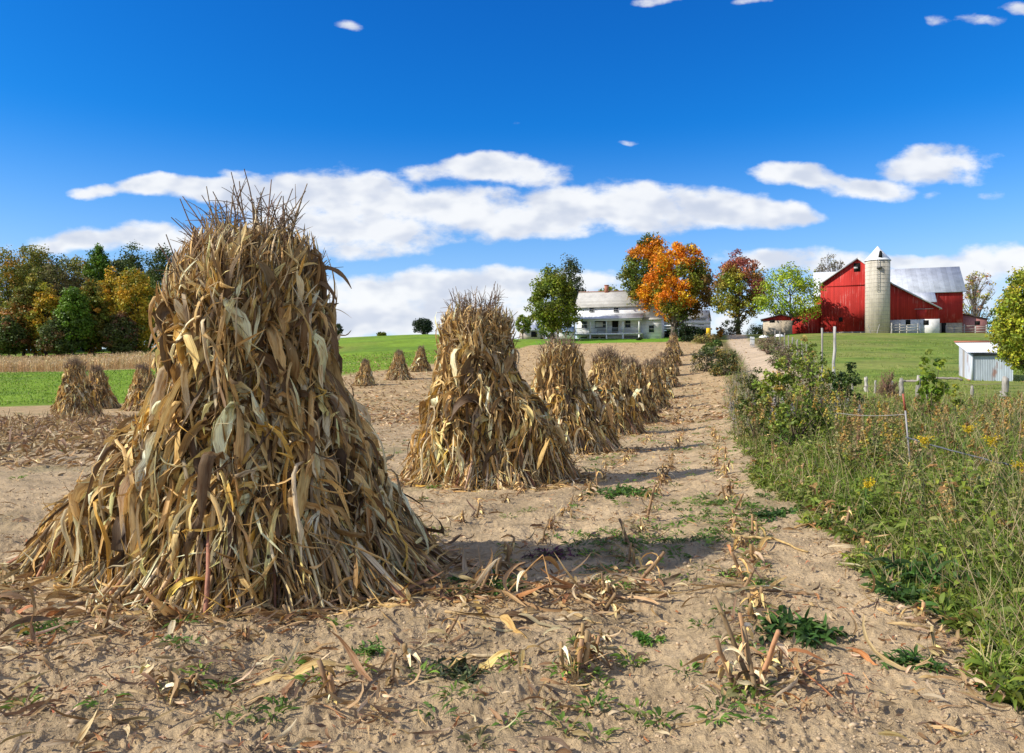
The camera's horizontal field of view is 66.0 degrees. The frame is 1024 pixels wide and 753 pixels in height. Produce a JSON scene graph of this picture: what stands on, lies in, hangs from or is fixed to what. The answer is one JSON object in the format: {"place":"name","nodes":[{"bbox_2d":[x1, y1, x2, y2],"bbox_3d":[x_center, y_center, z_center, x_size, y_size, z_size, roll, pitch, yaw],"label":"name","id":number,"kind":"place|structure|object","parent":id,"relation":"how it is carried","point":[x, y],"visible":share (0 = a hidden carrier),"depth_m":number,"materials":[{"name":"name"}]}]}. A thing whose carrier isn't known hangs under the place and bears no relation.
{"place":"outdoors","nodes":[
{"label":"outdoors","id":0,"kind":"place"},
{"bbox_2d":[0,333,1023,752],"bbox_3d":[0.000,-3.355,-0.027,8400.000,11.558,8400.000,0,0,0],"label":"ground","id":1,"kind":"structure","parent":0,"point":[704,613],"depth_m":4.38,"materials":[{"name":"soil"}]},
{"bbox_2d":[0,245,32,322],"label":"tree","id":2,"kind":"object","parent":1,"relation":"on","point":[17,272],"visible":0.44,"depth_m":174.86,"materials":[{"name":"green plant"}]},
{"bbox_2d":[0,314,32,356],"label":"tree","id":3,"kind":"object","parent":1,"relation":"on","point":[15,341],"visible":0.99,"depth_m":160.59,"materials":[{"name":"green plant"}]},
{"bbox_2d":[0,286,45,355],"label":"tree","id":4,"kind":"object","parent":1,"relation":"on","point":[18,300],"visible":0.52,"depth_m":164.40,"materials":[{"name":"green plant"}]},
{"bbox_2d":[2,244,61,350],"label":"tree","id":5,"kind":"object","parent":1,"relation":"on","point":[37,256],"visible":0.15,"depth_m":182.69,"materials":[{"name":"green plant"}]},
{"bbox_2d":[15,266,49,355],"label":"tree","id":6,"kind":"object","parent":1,"relation":"on","point":[34,280],"visible":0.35,"depth_m":167.09,"materials":[{"name":"green plant"}]},
{"bbox_2d":[24,281,60,355],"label":"tree","id":7,"kind":"object","parent":1,"relation":"on","point":[48,302],"visible":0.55,"depth_m":164.43,"materials":[{"name":"yellow plant"}]},
{"bbox_2d":[9,617,81,638],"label":"weed plant","id":8,"kind":"object","parent":1,"relation":"on","point":[27,633],"visible":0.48,"depth_m":4.47,"materials":[{"name":"green plant"}]},
{"bbox_2d":[35,259,79,315],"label":"tree","id":9,"kind":"object","parent":1,"relation":"on","point":[53,277],"visible":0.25,"depth_m":178.90,"materials":[{"name":"green plant"}]},
{"bbox_2d":[34,316,87,355],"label":"bush","id":10,"kind":"object","parent":1,"relation":"on","point":[51,337],"visible":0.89,"depth_m":159.92,"materials":[{"name":"green plant"}]},
{"bbox_2d":[50,286,97,354],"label":"tree","id":11,"kind":"object","parent":1,"relation":"on","point":[72,302],"visible":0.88,"depth_m":161.49,"materials":[{"name":"green plant"}]},
{"bbox_2d":[55,254,92,349],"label":"tree","id":12,"kind":"object","parent":1,"relation":"on","point":[76,267],"visible":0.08,"depth_m":191.69,"materials":[{"name":"green plant"}]},
{"bbox_2d":[49,356,104,416],"bbox_3d":[-21.025,0.452,37.973,2.670,3.094,3.114,-2,-1,-34],"label":"corn shock","id":13,"kind":"object","parent":1,"relation":"on","point":[76,393],"visible":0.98,"depth_m":37.51,"materials":[{"name":"beige plant"}]},
{"bbox_2d":[0,350,154,371],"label":"standing corn","id":14,"kind":"object","parent":1,"relation":"on","point":[56,362],"visible":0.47,"depth_m":127.68,"materials":[{"name":"beige plant"}]},
{"bbox_2d":[68,259,92,288],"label":"tree","id":15,"kind":"object","parent":1,"relation":"on","point":[78,277],"visible":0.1,"depth_m":182.51,"materials":[{"name":"green plant"}]},
{"bbox_2d":[79,276,111,354],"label":"tree","id":16,"kind":"object","parent":1,"relation":"on","point":[93,290],"visible":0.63,"depth_m":167.00,"materials":[{"name":"green plant"}]},
{"bbox_2d":[80,242,116,349],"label":"tree","id":17,"kind":"object","parent":1,"relation":"on","point":[98,262],"visible":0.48,"depth_m":184.49,"materials":[{"name":"green plant"}]},
{"bbox_2d":[86,362,121,408],"bbox_3d":[-25.755,0.602,48.954,3.044,2.945,2.860,0,1,41],"label":"corn shock","id":18,"kind":"object","parent":1,"relation":"on","point":[104,395],"visible":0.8,"depth_m":48.65,"materials":[{"name":"beige plant"}]},
{"bbox_2d":[98,265,129,321],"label":"tree","id":19,"kind":"object","parent":1,"relation":"on","point":[108,286],"visible":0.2,"depth_m":174.52,"materials":[{"name":"yellow plant"}]},
{"bbox_2d":[96,310,141,353],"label":"tree","id":20,"kind":"object","parent":1,"relation":"on","point":[120,334],"visible":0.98,"depth_m":164.33,"materials":[{"name":"green plant"}]},
{"bbox_2d":[107,266,155,352],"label":"tree","id":21,"kind":"object","parent":1,"relation":"on","point":[135,287],"visible":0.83,"depth_m":168.36,"materials":[{"name":"yellow plant"}]},
{"bbox_2d":[112,239,152,346],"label":"tree","id":22,"kind":"object","parent":1,"relation":"on","point":[131,260],"visible":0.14,"depth_m":188.78,"materials":[{"name":"green plant"}]},
{"bbox_2d":[116,362,154,410],"bbox_3d":[-21.555,0.543,45.964,2.876,2.983,3.113,-2,2,-28],"label":"corn shock","id":23,"kind":"object","parent":1,"relation":"on","point":[137,390],"visible":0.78,"depth_m":45.42,"materials":[{"name":"beige plant"}]},
{"bbox_2d":[132,275,161,350],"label":"tree","id":24,"kind":"object","parent":1,"relation":"on","point":[154,287],"visible":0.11,"depth_m":177.19,"materials":[{"name":"green plant"}]},
{"bbox_2d":[142,243,171,292],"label":"tree","id":25,"kind":"object","parent":1,"relation":"on","point":[159,255],"visible":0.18,"depth_m":183.83,"materials":[{"name":"green plant"}]},
{"bbox_2d":[139,664,189,704],"bbox_3d":[-1.615,1.441,3.645,0.371,0.217,0.164,0,1,35],"label":"corn stub","id":26,"kind":"object","parent":1,"relation":"on","point":[170,683],"visible":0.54,"depth_m":3.63,"materials":[{"name":"plant"}]},
{"bbox_2d":[0,351,436,404],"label":"hay grass","id":27,"kind":"structure","parent":1,"relation":"on","point":[58,380],"depth_m":84.69,"materials":[{"name":"green plant"}]},
{"bbox_2d":[0,169,476,625],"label":"corn shock","id":28,"kind":"object","parent":1,"relation":"on","point":[242,461],"visible":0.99,"depth_m":5.34,"materials":[{"name":"beige plant"}]},
{"bbox_2d":[230,624,260,642],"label":"corn stub","id":29,"kind":"object","parent":1,"relation":"on","point":[248,637],"visible":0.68,"depth_m":4.38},
{"bbox_2d":[245,656,368,686],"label":"fallen corn stalk","id":30,"kind":"object","parent":1,"relation":"on","point":[305,667],"visible":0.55,"depth_m":3.86,"materials":[{"name":"beige plant"}]},
{"bbox_2d":[301,659,338,702],"bbox_3d":[-0.829,1.417,3.599,0.208,0.251,0.169,0,1,29],"label":"corn stub","id":31,"kind":"object","parent":1,"relation":"on","point":[324,675],"visible":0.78,"depth_m":3.58,"materials":[{"name":"plant"}]},
{"bbox_2d":[352,357,375,385],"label":"corn shock","id":32,"kind":"object","parent":1,"relation":"on","point":[364,376],"visible":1,"depth_m":63.59,"materials":[{"name":"beige plant"}]},
{"bbox_2d":[351,634,386,658],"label":"weed plant","id":33,"kind":"object","parent":1,"relation":"on","point":[372,648],"visible":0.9,"depth_m":4.18,"materials":[{"name":"green plant"}]},
{"bbox_2d":[0,411,780,749],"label":"field weeds","id":34,"kind":"object","parent":1,"relation":"on","point":[620,657],"visible":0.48,"depth_m":4.07,"materials":[{"name":"green plant"}]},
{"bbox_2d":[384,654,403,686],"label":"corn stub","id":35,"kind":"object","parent":1,"relation":"on","point":[393,676],"visible":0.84,"depth_m":3.79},
{"bbox_2d":[384,348,411,379],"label":"corn shock","id":36,"kind":"object","parent":1,"relation":"on","point":[398,368],"visible":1,"depth_m":69.45,"materials":[{"name":"beige plant"}]},
{"bbox_2d":[401,643,421,666],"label":"corn stub","id":37,"kind":"object","parent":1,"relation":"on","point":[409,653],"visible":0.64,"depth_m":4.07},
{"bbox_2d":[408,345,431,371],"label":"corn shock","id":38,"kind":"object","parent":1,"relation":"on","point":[420,362],"visible":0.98,"depth_m":81.46,"materials":[{"name":"beige plant"}]},
{"bbox_2d":[412,317,433,333],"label":"tree","id":39,"kind":"object","parent":1,"relation":"on","point":[422,325],"visible":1,"depth_m":201.38,"materials":[{"name":"green plant"}]},
{"bbox_2d":[422,653,494,684],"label":"weed plant","id":40,"kind":"object","parent":1,"relation":"on","point":[456,670],"visible":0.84,"depth_m":3.95,"materials":[{"name":"green plant"}]},
{"bbox_2d":[447,569,526,597],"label":"weed plant","id":41,"kind":"object","parent":1,"relation":"on","point":[499,583],"visible":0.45,"depth_m":5.46,"materials":[{"name":"green plant"}]},
{"bbox_2d":[389,281,594,491],"bbox_3d":[-0.405,0.116,11.868,3.017,3.042,2.743,0,1,35],"label":"corn shock","id":42,"kind":"object","parent":1,"relation":"on","point":[485,417],"visible":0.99,"depth_m":11.24,"materials":[{"name":"beige plant"}]},
{"bbox_2d":[449,637,558,674],"bbox_3d":[-0.004,1.469,4.093,0.633,0.090,0.430,0,0,0],"label":"fallen corn stalk","id":43,"kind":"object","parent":1,"relation":"on","point":[493,658],"visible":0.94,"depth_m":4.12,"materials":[{"name":"beige plant"}]},
{"bbox_2d":[453,554,559,620],"bbox_3d":[0.079,1.361,5.189,0.845,0.272,0.420,0,1,-30],"label":"fallen corn stalk","id":44,"kind":"object","parent":1,"relation":"on","point":[521,574],"visible":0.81,"depth_m":5.24,"materials":[{"name":"beige plant"}]},
{"bbox_2d":[444,606,571,638],"bbox_3d":[-0.031,1.403,4.726,0.730,0.194,0.568,0,0,-12],"label":"fallen corn stalk","id":45,"kind":"object","parent":1,"relation":"on","point":[504,617],"visible":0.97,"depth_m":4.77,"materials":[{"name":"beige plant"}]},
{"bbox_2d":[0,339,1023,752],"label":"corn litter","id":46,"kind":"object","parent":1,"relation":"on","point":[34,427],"visible":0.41,"depth_m":4.70,"materials":[{"name":"beige plant"}]},
{"bbox_2d":[0,450,1023,752],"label":"soil clods","id":47,"kind":"object","parent":1,"relation":"on","point":[638,744],"visible":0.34,"depth_m":3.73,"materials":[{"name":"soil"}]},
{"bbox_2d":[515,314,532,338],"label":"tree","id":48,"kind":"object","parent":1,"relation":"on","point":[525,326],"visible":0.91,"depth_m":171.43,"materials":[{"name":"green plant"}]},
{"bbox_2d":[520,545,577,563],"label":"weed plant","id":49,"kind":"object","parent":1,"relation":"on","point":[559,553],"visible":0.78,"depth_m":6.63,"materials":[{"name":"green plant"}]},
{"bbox_2d":[523,263,583,338],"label":"tree","id":50,"kind":"object","parent":1,"relation":"on","point":[552,315],"visible":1,"depth_m":122.52,"materials":[{"name":"green plant"}]},
{"bbox_2d":[553,641,576,682],"bbox_3d":[0.261,1.423,3.879,0.113,0.217,0.148,0,1,25],"label":"corn stub","id":51,"kind":"object","parent":1,"relation":"on","point":[562,649],"visible":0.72,"depth_m":3.90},
{"bbox_2d":[556,253,587,326],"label":"tree","id":52,"kind":"object","parent":1,"relation":"on","point":[571,268],"visible":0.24,"depth_m":141.13,"materials":[{"name":"green plant"}]},
{"bbox_2d":[530,329,626,454],"bbox_3d":[1.294,0.354,18.551,3.241,2.971,2.851,0,1,-29],"label":"corn shock","id":53,"kind":"object","parent":1,"relation":"on","point":[562,384],"visible":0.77,"depth_m":18.02,"materials":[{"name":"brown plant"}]},
{"bbox_2d":[574,623,606,661],"bbox_3d":[0.415,1.443,4.133,0.228,0.282,0.233,0,1,42],"label":"corn stub","id":54,"kind":"object","parent":1,"relation":"on","point":[581,632],"visible":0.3,"depth_m":4.15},
{"bbox_2d":[572,629,609,683],"bbox_3d":[0.382,1.485,3.961,0.276,0.403,0.217,0,1,-40],"label":"corn stub","id":55,"kind":"object","parent":1,"relation":"on","point":[584,651],"visible":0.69,"depth_m":3.96,"materials":[{"name":"plant"}]},
{"bbox_2d":[573,285,657,338],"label":"farmhouse","id":56,"kind":"object","parent":1,"relation":"on","point":[614,314],"visible":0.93,"depth_m":128.02,"materials":[{"name":"grey"}]},
{"bbox_2d":[588,342,648,435],"bbox_3d":[3.183,0.400,26.255,2.960,3.123,3.014,0,0,0],"label":"corn shock","id":57,"kind":"object","parent":1,"relation":"on","point":[607,381],"visible":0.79,"depth_m":25.81,"materials":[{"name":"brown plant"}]},
{"bbox_2d":[582,482,658,498],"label":"weed plant","id":58,"kind":"object","parent":1,"relation":"on","point":[626,490],"visible":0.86,"depth_m":10.15,"materials":[{"name":"green plant"}]},
{"bbox_2d":[622,354,662,424],"bbox_3d":[4.948,0.509,33.253,2.819,3.034,2.775,0,1,30],"label":"corn shock","id":59,"kind":"object","parent":1,"relation":"on","point":[645,403],"visible":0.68,"depth_m":32.80,"materials":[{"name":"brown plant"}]},
{"bbox_2d":[616,232,675,311],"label":"maple tree","id":60,"kind":"object","parent":1,"relation":"on","point":[633,273],"visible":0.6,"depth_m":125.79,"materials":[{"name":"orange plant"}]},
{"bbox_2d":[631,630,669,646],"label":"weed plant","id":61,"kind":"object","parent":1,"relation":"on","point":[643,637],"visible":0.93,"depth_m":4.47,"materials":[{"name":"green plant"}]},
{"bbox_2d":[637,551,664,581],"bbox_3d":[0.979,1.443,5.741,0.191,0.388,0.149,18,11,11],"label":"corn stub","id":62,"kind":"object","parent":1,"relation":"on","point":[652,566],"visible":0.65,"depth_m":5.75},
{"bbox_2d":[642,311,665,338],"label":"house annex","id":63,"kind":"object","parent":1,"relation":"on","point":[652,328],"visible":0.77,"depth_m":126.04,"materials":[{"name":"grey"}]},
{"bbox_2d":[642,358,671,410],"bbox_3d":[7.668,0.379,43.997,2.948,3.084,2.690,1,1,-30],"label":"corn shock","id":64,"kind":"object","parent":1,"relation":"on","point":[654,383],"visible":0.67,"depth_m":43.55,"materials":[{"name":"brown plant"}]},
{"bbox_2d":[651,356,676,399],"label":"corn shock","id":65,"kind":"object","parent":1,"relation":"on","point":[667,387],"visible":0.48,"depth_m":52.50,"materials":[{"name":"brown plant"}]},
{"bbox_2d":[657,351,681,386],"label":"corn shock","id":66,"kind":"object","parent":1,"relation":"on","point":[673,379],"visible":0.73,"depth_m":61.45,"materials":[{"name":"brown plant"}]},
{"bbox_2d":[639,241,714,333],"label":"maple tree","id":67,"kind":"object","parent":1,"relation":"on","point":[695,284],"visible":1,"depth_m":117.14,"materials":[{"name":"orange plant"}]},
{"bbox_2d":[669,322,705,341],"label":"bush","id":68,"kind":"object","parent":1,"relation":"on","point":[688,331],"visible":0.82,"depth_m":116.43,"materials":[{"name":"green plant"}]},
{"bbox_2d":[664,310,711,336],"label":"side house","id":69,"kind":"structure","parent":1,"relation":"on","point":[704,321],"depth_m":132.41,"materials":[{"name":"grey"}]},
{"bbox_2d":[689,346,720,372],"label":"bush","id":70,"kind":"object","parent":1,"relation":"on","point":[702,354],"visible":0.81,"depth_m":73.82,"materials":[{"name":"green plant"}]},
{"bbox_2d":[708,349,740,375],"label":"bush","id":71,"kind":"object","parent":1,"relation":"on","point":[725,357],"visible":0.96,"depth_m":67.69,"materials":[{"name":"green plant"}]},
{"bbox_2d":[703,639,747,693],"bbox_3d":[0.974,1.327,3.578,0.194,0.297,0.141,0,1,24],"label":"corn stub","id":72,"kind":"object","parent":1,"relation":"on","point":[728,670],"visible":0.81,"depth_m":3.55,"materials":[{"name":"plant"}]},
{"bbox_2d":[720,317,745,334],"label":"bush","id":73,"kind":"object","parent":1,"relation":"on","point":[735,329],"visible":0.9,"depth_m":137.58,"materials":[{"name":"green plant"}]},
{"bbox_2d":[707,248,771,334],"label":"tree","id":74,"kind":"object","parent":1,"relation":"on","point":[728,279],"visible":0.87,"depth_m":147.76,"materials":[{"name":"green plant"}]},
{"bbox_2d":[712,596,787,696],"bbox_3d":[1.036,1.265,3.533,0.298,0.528,0.321,0,0,-14],"label":"corn stub","id":75,"kind":"object","parent":1,"relation":"on","point":[749,673],"visible":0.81,"depth_m":3.56,"materials":[{"name":"plant"}]},
{"bbox_2d":[734,367,766,419],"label":"shrub","id":76,"kind":"object","parent":1,"relation":"on","point":[742,399],"visible":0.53,"depth_m":23.96,"materials":[{"name":"green plant"}]},
{"bbox_2d":[737,396,770,440],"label":"shrub","id":77,"kind":"object","parent":1,"relation":"on","point":[757,405],"visible":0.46,"depth_m":16.97,"materials":[{"name":"green plant"}]},
{"bbox_2d":[713,579,818,609],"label":"fallen corn stalk","id":78,"kind":"object","parent":1,"relation":"on","point":[753,589],"visible":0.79,"depth_m":5.07,"materials":[{"name":"beige plant"}]},
{"bbox_2d":[731,534,808,554],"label":"fallen corn stalk","id":79,"kind":"object","parent":1,"relation":"on","point":[762,541],"visible":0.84,"depth_m":6.51,"materials":[{"name":"beige plant"}]},
{"bbox_2d":[756,334,783,354],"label":"bush","id":80,"kind":"object","parent":1,"relation":"on","point":[768,340],"visible":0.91,"depth_m":83.69,"materials":[{"name":"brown plant"}]},
{"bbox_2d":[739,506,803,522],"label":"weed plant","id":81,"kind":"object","parent":1,"relation":"on","point":[772,514],"visible":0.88,"depth_m":7.82,"materials":[{"name":"green plant"}]},
{"bbox_2d":[748,355,803,429],"bbox_3d":[6.366,0.444,19.011,1.268,1.915,1.159,0,1,-37],"label":"shrub","id":82,"kind":"object","parent":1,"relation":"on","point":[773,377],"visible":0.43,"depth_m":18.93,"materials":[{"name":"green plant"}]},
{"bbox_2d":[760,314,791,334],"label":"stone shed","id":83,"kind":"structure","parent":1,"relation":"on","point":[782,323],"depth_m":124.98,"materials":[{"name":"beige stone"}]},
{"bbox_2d":[765,340,805,371],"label":"bush","id":84,"kind":"object","parent":1,"relation":"on","point":[785,351],"visible":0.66,"depth_m":59.90,"materials":[{"name":"green plant"}]},
{"bbox_2d":[748,261,825,324],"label":"tree","id":85,"kind":"object","parent":1,"relation":"on","point":[798,281],"visible":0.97,"depth_m":124.53,"materials":[{"name":"green plant"}]},
{"bbox_2d":[759,383,834,447],"bbox_3d":[5.092,0.748,14.039,1.289,1.266,1.053,0,0,0],"label":"shrub","id":86,"kind":"object","parent":1,"relation":"on","point":[781,422],"visible":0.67,"depth_m":13.93,"materials":[{"name":"green plant"}]},
{"bbox_2d":[751,605,855,648],"bbox_3d":[1.589,1.404,4.348,0.561,0.222,0.566,0,0,0],"label":"thistle","id":87,"kind":"object","parent":1,"relation":"on","point":[806,634],"visible":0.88,"depth_m":4.29,"materials":[{"name":"green plant"}]},
{"bbox_2d":[791,305,820,333],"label":"lean to","id":88,"kind":"object","parent":1,"relation":"on","point":[813,325],"visible":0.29,"depth_m":130.12,"materials":[{"name":"wood"}]},
{"bbox_2d":[783,335,845,411],"bbox_3d":[7.986,0.037,20.976,1.622,2.311,1.368,0,0,0],"label":"shrub","id":89,"kind":"object","parent":1,"relation":"on","point":[827,375],"visible":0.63,"depth_m":20.86,"materials":[{"name":"green plant"}]},
{"bbox_2d":[815,254,844,271],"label":"tree","id":90,"kind":"object","parent":1,"relation":"on","point":[833,266],"visible":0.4,"depth_m":170.84,"materials":[{"name":"grey plant"}]},
{"bbox_2d":[828,362,864,408],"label":"shrub","id":91,"kind":"object","parent":1,"relation":"on","point":[846,381],"visible":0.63,"depth_m":21.95,"materials":[{"name":"green plant"}]},
{"bbox_2d":[715,336,1023,711],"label":"verge grass","id":92,"kind":"structure","parent":1,"relation":"on","point":[998,560],"depth_m":6.97,"materials":[{"name":"green plant"}]},
{"bbox_2d":[724,342,1023,565],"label":"goldenrod stand","id":93,"kind":"object","parent":1,"relation":"on","point":[841,437],"visible":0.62,"depth_m":11.81,"materials":[{"name":"green plant"}]},
{"bbox_2d":[864,246,890,332],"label":"silo","id":94,"kind":"object","parent":1,"relation":"on","point":[877,285],"visible":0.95,"depth_m":121.99,"materials":[{"name":"concrete"}]},
{"bbox_2d":[876,370,900,398],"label":"bush","id":95,"kind":"object","parent":1,"relation":"on","point":[887,387],"visible":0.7,"depth_m":30.90,"materials":[{"name":"brown plant"}]},
{"bbox_2d":[813,257,965,332],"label":"barn","id":96,"kind":"structure","parent":1,"relation":"on","point":[928,300],"depth_m":127.99,"materials":[{"name":"wood"}]},
{"bbox_2d":[859,573,931,605],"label":"thistle","id":97,"kind":"object","parent":1,"relation":"on","point":[904,595],"visible":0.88,"depth_m":4.88,"materials":[{"name":"green plant"}]},
{"bbox_2d":[869,645,948,675],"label":"weed plant","id":98,"kind":"object","parent":1,"relation":"on","point":[913,658],"visible":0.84,"depth_m":3.83,"materials":[{"name":"green plant"}]},
{"bbox_2d":[820,339,1023,401],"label":"pasture grass","id":99,"kind":"structure","parent":1,"relation":"on","point":[955,375],"depth_m":50.75,"materials":[{"name":"green plant"}]},
{"bbox_2d":[860,548,1006,599],"bbox_3d":[2.720,1.324,5.122,0.793,0.368,0.822,0,0,0],"label":"plant","id":100,"kind":"object","parent":1,"relation":"on","point":[897,563],"visible":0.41,"depth_m":5.12,"materials":[{"name":"green plant"}]},
{"bbox_2d":[916,349,954,418],"bbox_3d":[9.384,0.275,17.506,0.870,1.787,0.718,0,0,0],"label":"sapling","id":101,"kind":"object","parent":1,"relation":"on","point":[939,390],"visible":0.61,"depth_m":17.43,"materials":[{"name":"green plant"}]},
{"bbox_2d":[904,592,999,622],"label":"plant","id":102,"kind":"object","parent":1,"relation":"on","point":[929,604],"visible":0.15,"depth_m":4.54,"materials":[{"name":"green plant"}]},
{"bbox_2d":[962,314,988,332],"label":"lean to","id":103,"kind":"object","parent":1,"relation":"on","point":[969,321],"visible":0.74,"depth_m":133.74,"materials":[{"name":"wood"}]},
{"bbox_2d":[963,269,997,320],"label":"tree","id":104,"kind":"object","parent":1,"relation":"on","point":[974,296],"visible":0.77,"depth_m":157.29,"materials":[{"name":"brown plant"}]},
{"bbox_2d":[954,340,1022,381],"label":"metal shed","id":105,"kind":"structure","parent":1,"relation":"on","point":[978,361],"depth_m":44.92,"materials":[{"name":"metal"}]},
{"bbox_2d":[984,266,1023,374],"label":"tree","id":106,"kind":"object","parent":1,"relation":"on","point":[1007,329],"visible":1,"depth_m":32.95,"materials":[{"name":"green plant"}]},
{"bbox_2d":[0,0,1023,349],"label":"sky","id":107,"kind":"structure","parent":0,"point":[437,146],"materials":[{"name":"blue"}]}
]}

